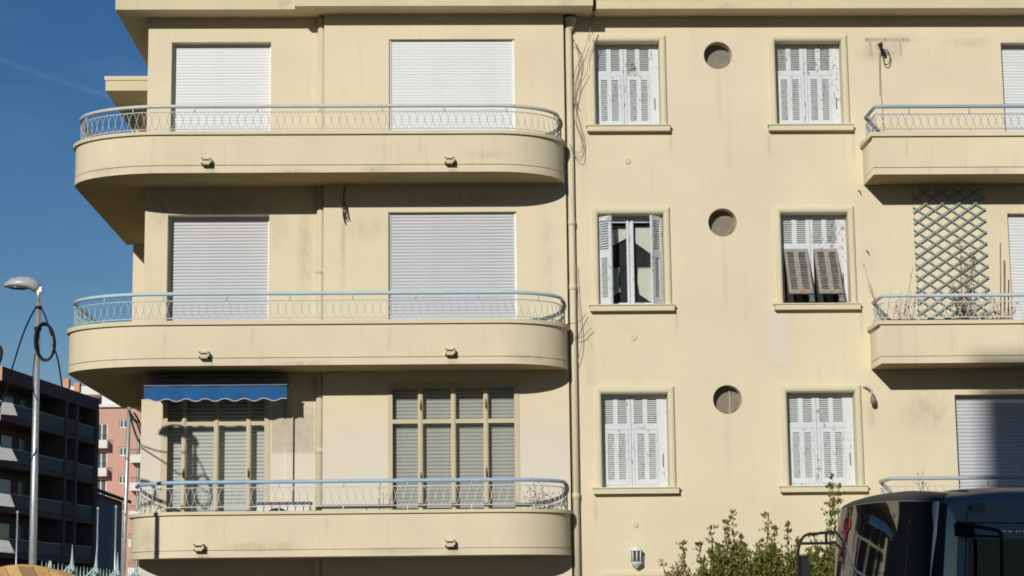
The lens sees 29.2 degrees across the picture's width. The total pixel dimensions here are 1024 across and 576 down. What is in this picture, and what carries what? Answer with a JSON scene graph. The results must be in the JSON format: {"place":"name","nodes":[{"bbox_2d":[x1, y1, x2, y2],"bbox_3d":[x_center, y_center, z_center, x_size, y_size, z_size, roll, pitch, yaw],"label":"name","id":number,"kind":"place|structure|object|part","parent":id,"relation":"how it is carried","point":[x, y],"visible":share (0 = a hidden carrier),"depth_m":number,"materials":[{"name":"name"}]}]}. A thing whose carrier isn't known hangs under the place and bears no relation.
{"place":"outdoors","nodes":[
{"label":"outdoors","id":0,"kind":"place"},
{"bbox_2d":[0,564,75,575],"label":"cable drum","id":1,"kind":"object","parent":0,"point":[22,570],"visible":1,"depth_m":21.39,"materials":[{"name":"brown wood"}]},
{"bbox_2d":[0,366,99,575],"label":"balcony block","id":2,"kind":"structure","parent":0,"point":[68,450],"depth_m":135.43,"materials":[{"name":"grey concrete"}]},
{"bbox_2d":[0,523,8,539],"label":"window","id":3,"kind":"structure","parent":2,"relation":"in","point":[4,528],"depth_m":128.66,"materials":[{"name":"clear glass"}]},
{"bbox_2d":[0,479,10,506],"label":"window","id":4,"kind":"structure","parent":2,"relation":"in","point":[5,485],"depth_m":129.06,"materials":[{"name":"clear glass"}]},
{"bbox_2d":[0,435,11,461],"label":"window","id":5,"kind":"structure","parent":2,"relation":"in","point":[6,441],"depth_m":129.47,"materials":[{"name":"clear glass"}]},
{"bbox_2d":[2,391,12,402],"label":"window","id":6,"kind":"structure","parent":2,"relation":"in","point":[8,397],"depth_m":130.04,"materials":[{"name":"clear glass"}]},
{"bbox_2d":[17,482,26,508],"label":"window","id":7,"kind":"structure","parent":2,"relation":"in","point":[21,487],"depth_m":132.22,"materials":[{"name":"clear glass"}]},
{"bbox_2d":[18,525,25,539],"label":"window","id":8,"kind":"structure","parent":2,"relation":"in","point":[21,529],"depth_m":131.90,"materials":[{"name":"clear glass"}]},
{"bbox_2d":[18,439,27,451],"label":"window","id":9,"kind":"structure","parent":2,"relation":"in","point":[22,444],"depth_m":132.55,"materials":[{"name":"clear glass"}]},
{"bbox_2d":[20,396,28,408],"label":"window","id":10,"kind":"structure","parent":2,"relation":"in","point":[24,402],"depth_m":133.13,"materials":[{"name":"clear glass"}]},
{"bbox_2d":[0,0,147,385],"label":"sky","id":11,"kind":"structure","parent":0,"point":[56,56],"materials":[{"name":"blue"}]},
{"bbox_2d":[70,386,140,575],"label":"pink building","id":12,"kind":"structure","parent":0,"point":[112,443],"depth_m":208.27,"materials":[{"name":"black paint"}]},
{"bbox_2d":[98,451,106,467],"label":"window","id":13,"kind":"structure","parent":12,"relation":"in","point":[102,458],"depth_m":208.37,"materials":[{"name":"white glass"}]},
{"bbox_2d":[98,479,106,495],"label":"window","id":14,"kind":"structure","parent":12,"relation":"in","point":[102,483],"depth_m":207.91,"materials":[{"name":"white glass"}]},
{"bbox_2d":[99,423,107,439],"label":"window","id":15,"kind":"structure","parent":12,"relation":"in","point":[103,427],"depth_m":208.83,"materials":[{"name":"white glass"}]},
{"bbox_2d":[118,475,124,483],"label":"window","id":16,"kind":"structure","parent":12,"relation":"in","point":[121,478],"depth_m":208.06,"materials":[{"name":"white glass"}]},
{"bbox_2d":[119,447,125,455],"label":"window","id":17,"kind":"structure","parent":12,"relation":"in","point":[122,450],"depth_m":208.52,"materials":[{"name":"white glass"}]},
{"bbox_2d":[120,419,126,427],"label":"window","id":18,"kind":"structure","parent":12,"relation":"in","point":[123,422],"depth_m":209.03,"materials":[{"name":"white glass"}]},
{"bbox_2d":[137,465,139,482],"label":"window","id":19,"kind":"structure","parent":12,"relation":"in","point":[138,466],"depth_m":208.22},
{"bbox_2d":[137,437,140,454],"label":"window","id":20,"kind":"structure","parent":12,"relation":"in","point":[138,445],"depth_m":208.68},
{"label":"ground","id":21,"kind":"structure","parent":0,"visible":0},
{"bbox_2d":[15,511,18,564],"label":"lamp post","id":22,"kind":"object","parent":21,"relation":"on","point":[17,512],"visible":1,"depth_m":66.62,"materials":[{"name":"grey metal"}]},
{"bbox_2d":[4,276,42,564],"bbox_3d":[-7.028,3.006,28.031,0.600,6.430,0.260,0,-9,-2],"label":"street lamp","id":23,"kind":"object","parent":21,"relation":"on","point":[24,283],"visible":1,"depth_m":28.19,"materials":[{"name":"grey metal"}]},
{"bbox_2d":[0,345,2,362],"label":"cable loop","id":24,"kind":"object","parent":23,"relation":"attached to","point":[1,352],"visible":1,"depth_m":28.39,"materials":[{"name":"black rubber"}]},
{"bbox_2d":[0,309,34,406],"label":"overhead cable","id":25,"kind":"object","parent":23,"relation":"attached to","point":[16,355],"visible":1,"depth_m":30.61,"materials":[{"name":"black rubber"}]},
{"bbox_2d":[31,353,36,460],"bbox_3d":[-6.842,1.700,28.201,0.111,1.544,0.030,-4,-10,22],"label":"pole wire","id":26,"kind":"object","parent":23,"relation":"attached to","point":[35,397],"visible":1,"depth_m":28.26,"materials":[{"name":"black rubber"}]},
{"bbox_2d":[34,322,55,361],"bbox_3d":[-6.723,0.778,28.340,0.320,0.582,0.088,0,-9,-2],"label":"cable coil","id":27,"kind":"object","parent":23,"relation":"hanging from","point":[39,326],"visible":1,"depth_m":28.32,"materials":[{"name":"black rubber"}]},
{"bbox_2d":[41,308,68,405],"bbox_3d":[-7.517,1.402,32.938,0.271,0.815,9.438,1,-9,-10],"label":"overhead cable","id":28,"kind":"object","parent":23,"relation":"attached to","point":[42,310],"visible":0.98,"depth_m":29.58,"materials":[{"name":"black rubber"}]},
{"bbox_2d":[96,507,99,560],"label":"lamp post","id":29,"kind":"object","parent":21,"relation":"on","point":[98,508],"visible":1,"depth_m":66.74,"materials":[{"name":"grey metal"}]},
{"bbox_2d":[77,484,130,575],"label":"old house","id":30,"kind":"structure","parent":21,"relation":"on","point":[106,527],"depth_m":144.17,"materials":[{"name":"paint"}]},
{"bbox_2d":[97,505,99,529],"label":"window","id":31,"kind":"structure","parent":30,"relation":"in","point":[97,505],"depth_m":143.74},
{"bbox_2d":[114,505,117,569],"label":"lamp post","id":32,"kind":"object","parent":21,"relation":"on","point":[116,507],"visible":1,"depth_m":66.71,"materials":[{"name":"grey metal"}]},
{"bbox_2d":[121,407,130,575],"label":"utility pole","id":33,"kind":"object","parent":21,"relation":"on","point":[124,537],"visible":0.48,"depth_m":39.20,"materials":[{"name":"grey metal"}]},
{"bbox_2d":[128,410,140,444],"bbox_3d":[-7.439,2.772,38.909,0.328,0.720,0.142,0,-9,-2],"label":"cable tangle","id":34,"kind":"object","parent":33,"relation":"attached to","point":[132,419],"visible":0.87,"depth_m":38.95,"materials":[{"name":"black rubber"}]},
{"bbox_2d":[67,0,1023,575],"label":"apartment building","id":35,"kind":"structure","parent":21,"relation":"on","point":[719,212],"depth_m":32.98,"materials":[{"name":"paint"}]},
{"bbox_2d":[160,399,269,511],"bbox_3d":[-4.892,2.917,32.396,1.785,2.720,0.118,0,-9,-2],"label":"glazed door","id":36,"kind":"structure","parent":35,"relation":"in","point":[164,403],"depth_m":32.46,"materials":[{"name":"beige wood"}]},
{"bbox_2d":[144,378,289,401],"bbox_3d":[-4.830,1.681,32.301,2.322,0.433,0.626,0,-9,-2],"label":"awning","id":37,"kind":"object","parent":35,"relation":"attached to","point":[219,389],"visible":1,"depth_m":32.02,"materials":[{"name":"blue fabric"}]},
{"bbox_2d":[255,502,312,510],"bbox_3d":[-3.691,3.798,31.843,0.900,0.655,0.360,0,-9,-2],"label":"air conditioner","id":38,"kind":"object","parent":35,"relation":"on","point":[283,508],"visible":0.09,"depth_m":31.72,"materials":[{"name":"white plastic"}]},
{"bbox_2d":[341,186,348,223],"bbox_3d":[-2.797,-1.394,32.944,0.139,0.644,0.083,-6,-11,31],"label":"rail cable","id":39,"kind":"object","parent":35,"relation":"hanging from","point":[344,206],"visible":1,"depth_m":32.91,"materials":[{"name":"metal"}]},
{"bbox_2d":[377,484,386,509],"bbox_3d":[-2.097,3.571,31.774,0.180,0.910,0.226,0,-9,-2],"label":"green plant","id":40,"kind":"object","parent":35,"relation":"on","point":[379,500],"visible":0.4,"depth_m":31.82,"materials":[{"name":"green plant"}]},
{"bbox_2d":[388,382,519,509],"bbox_3d":[-0.957,2.882,32.337,2.168,2.680,0.118,0,-9,-2],"label":"glazed door","id":41,"kind":"structure","parent":35,"relation":"in","point":[420,421],"depth_m":32.44,"materials":[{"name":"beige wood"}]},
{"bbox_2d":[524,477,559,508],"bbox_3d":[0.453,3.538,31.877,0.658,0.952,0.215,0,-9,-2],"label":"green plant","id":42,"kind":"object","parent":35,"relation":"on","point":[535,496],"visible":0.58,"depth_m":31.89,"materials":[{"name":"green plant"}]},
{"bbox_2d":[566,263,591,362],"bbox_3d":[1.036,0.398,32.707,0.198,1.702,0.672,-9,-12,41],"label":"loose wire","id":43,"kind":"object","parent":35,"relation":"attached to","point":[579,316],"visible":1,"depth_m":32.84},
{"bbox_2d":[570,20,598,160],"bbox_3d":[1.230,-3.387,33.514,0.540,2.498,0.096,0,-9,-2],"label":"loose wire","id":44,"kind":"object","parent":35,"relation":"attached to","point":[578,89],"visible":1,"depth_m":33.51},
{"bbox_2d":[586,35,670,131],"bbox_3d":[1.967,-3.482,33.748,1.439,1.707,0.442,0,-9,-2],"label":"window","id":45,"kind":"structure","parent":35,"relation":"in","point":[623,79],"depth_m":33.80,"materials":[{"name":"paint"}]},
{"bbox_2d":[589,207,675,311],"bbox_3d":[2.002,-0.472,33.258,1.439,1.783,0.442,0,-9,-2],"label":"window","id":46,"kind":"structure","parent":35,"relation":"in","point":[627,251],"depth_m":33.27,"materials":[{"name":"paint"}]},
{"bbox_2d":[592,386,679,493],"bbox_3d":[2.036,2.538,32.768,1.439,1.783,0.442,0,-9,-2],"label":"window","id":47,"kind":"structure","parent":35,"relation":"in","point":[632,455],"depth_m":32.82,"materials":[{"name":"paint"}]},
{"bbox_2d":[630,546,642,567],"bbox_3d":[2.034,4.410,32.268,0.200,0.365,0.218,3,-10,-24],"label":"wall lantern","id":48,"kind":"object","parent":35,"relation":"attached to","point":[636,556],"depth_m":32.20,"materials":[{"name":"white metal"}]},
{"bbox_2d":[598,571,675,575],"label":"window","id":49,"kind":"structure","parent":35,"relation":"in","point":[603,573],"depth_m":32.28,"materials":[{"name":"paint"}]},
{"bbox_2d":[767,34,854,131],"bbox_3d":[5.084,-3.502,33.844,1.472,1.707,0.442,0,-9,-2],"label":"window","id":50,"kind":"structure","parent":35,"relation":"in","point":[805,79],"depth_m":33.90,"materials":[{"name":"paint"}]},
{"bbox_2d":[773,206,861,310],"bbox_3d":[5.120,-0.500,33.305,1.472,1.783,0.542,0,-9,-2],"label":"window","id":51,"kind":"structure","parent":35,"relation":"in","point":[811,255],"depth_m":33.38,"materials":[{"name":"paint"}]},
{"bbox_2d":[779,385,868,492],"bbox_3d":[5.153,2.518,32.864,1.472,1.783,0.442,0,-9,-2],"label":"window","id":52,"kind":"structure","parent":35,"relation":"in","point":[818,434],"depth_m":32.91,"materials":[{"name":"paint"}]},
{"bbox_2d":[862,386,875,403],"bbox_3d":[5.952,1.780,32.824,0.253,0.318,0.097,-8,-12,37],"label":"floodlight","id":53,"kind":"object","parent":35,"relation":"attached to","point":[872,399],"visible":1,"depth_m":32.74,"materials":[{"name":"plastic"}]},
{"bbox_2d":[861,263,890,323],"bbox_3d":[6.081,0.214,32.719,0.603,1.262,0.174,2,-10,-14],"label":"dried plant","id":54,"kind":"object","parent":35,"relation":"on","point":[875,300],"visible":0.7,"depth_m":32.69,"materials":[{"name":"brown plant"}]},
{"bbox_2d":[878,42,890,130],"bbox_3d":[6.406,-3.373,33.730,0.205,1.750,0.097,0,-9,-2],"label":"cable bundle","id":55,"kind":"object","parent":35,"relation":"attached to","point":[881,49],"visible":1,"depth_m":33.80,"materials":[{"name":"black rubber"}]},
{"bbox_2d":[894,269,917,319],"bbox_3d":[6.556,0.249,32.771,0.450,1.196,0.226,0,-9,-2],"label":"dried plant","id":56,"kind":"object","parent":35,"relation":"on","point":[905,304],"visible":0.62,"depth_m":32.74,"materials":[{"name":"brown plant"}]},
{"bbox_2d":[912,188,990,319],"bbox_3d":[7.434,-0.399,33.274,1.252,2.628,0.030,0,-9,-2],"label":"trellis","id":57,"kind":"object","parent":35,"relation":"attached to","point":[959,237],"visible":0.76,"depth_m":33.31,"materials":[{"name":"paint"}]},
{"bbox_3d":[7.751,0.834,32.658,1.500,0.530,0.220,0,-9,-2],"label":"planter box","id":58,"kind":"object","parent":35,"relation":"on","visible":0},
{"bbox_2d":[946,240,995,319],"bbox_3d":[7.688,0.007,33.038,0.890,1.736,0.393,0,-9,-2],"label":"dried plant","id":59,"kind":"object","parent":58,"relation":"in","point":[962,305],"visible":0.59,"depth_m":33.00,"materials":[{"name":"brown plant"}]},
{"bbox_2d":[1000,243,1000,318],"bbox_3d":[8.138,0.155,32.775,0.106,1.841,0.022,-7,-11,33],"label":"cane","id":60,"kind":"object","parent":58,"relation":"in","point":[1000,278],"visible":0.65,"depth_m":32.81,"materials":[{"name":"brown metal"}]},
{"bbox_2d":[1004,263,1005,318],"bbox_3d":[8.200,0.322,32.750,0.106,1.501,0.022,-7,-11,33],"label":"cane","id":61,"kind":"object","parent":58,"relation":"in","point":[1004,284],"visible":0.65,"depth_m":32.80,"materials":[{"name":"brown metal"}]},
{"bbox_2d":[989,297,1022,319],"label":"dried plant","id":62,"kind":"object","parent":58,"relation":"in","point":[1001,308],"visible":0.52,"depth_m":32.83,"materials":[{"name":"brown plant"}]},
{"bbox_2d":[658,554,719,575],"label":"shrub","id":63,"kind":"object","parent":21,"relation":"on","point":[678,572],"visible":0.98,"depth_m":30.64,"materials":[{"name":"green plant"}]},
{"bbox_2d":[676,509,764,575],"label":"shrub","id":64,"kind":"object","parent":21,"relation":"on","point":[724,563],"visible":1,"depth_m":30.77,"materials":[{"name":"green plant"}]},
{"bbox_2d":[752,512,823,575],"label":"shrub","id":65,"kind":"object","parent":21,"relation":"on","point":[773,564],"visible":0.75,"depth_m":30.75,"materials":[{"name":"green plant"}]},
{"bbox_2d":[807,473,844,575],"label":"shrub","id":66,"kind":"object","parent":21,"relation":"on","point":[827,565],"visible":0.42,"depth_m":31.10,"materials":[{"name":"green plant"}]},
{"bbox_2d":[797,487,1023,575],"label":"coach bus","id":67,"kind":"object","parent":21,"relation":"on","point":[971,532],"visible":1,"depth_m":25.13,"materials":[{"name":"black metal"}]},
{"bbox_3d":[6.370,3.750,25.045,1.440,1.100,0.015,3,-10,-23],"label":"side window","id":68,"kind":"part","parent":67,"relation":"part of","materials":[{"name":"black glass"}]},
{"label":"pavement","id":69,"kind":"structure","parent":0,"visible":0},
{"bbox_2d":[41,544,149,575],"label":"spear fence","id":70,"kind":"object","parent":69,"relation":"on","point":[94,569],"visible":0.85,"depth_m":27.30,"materials":[{"name":"metal"}]}
]}

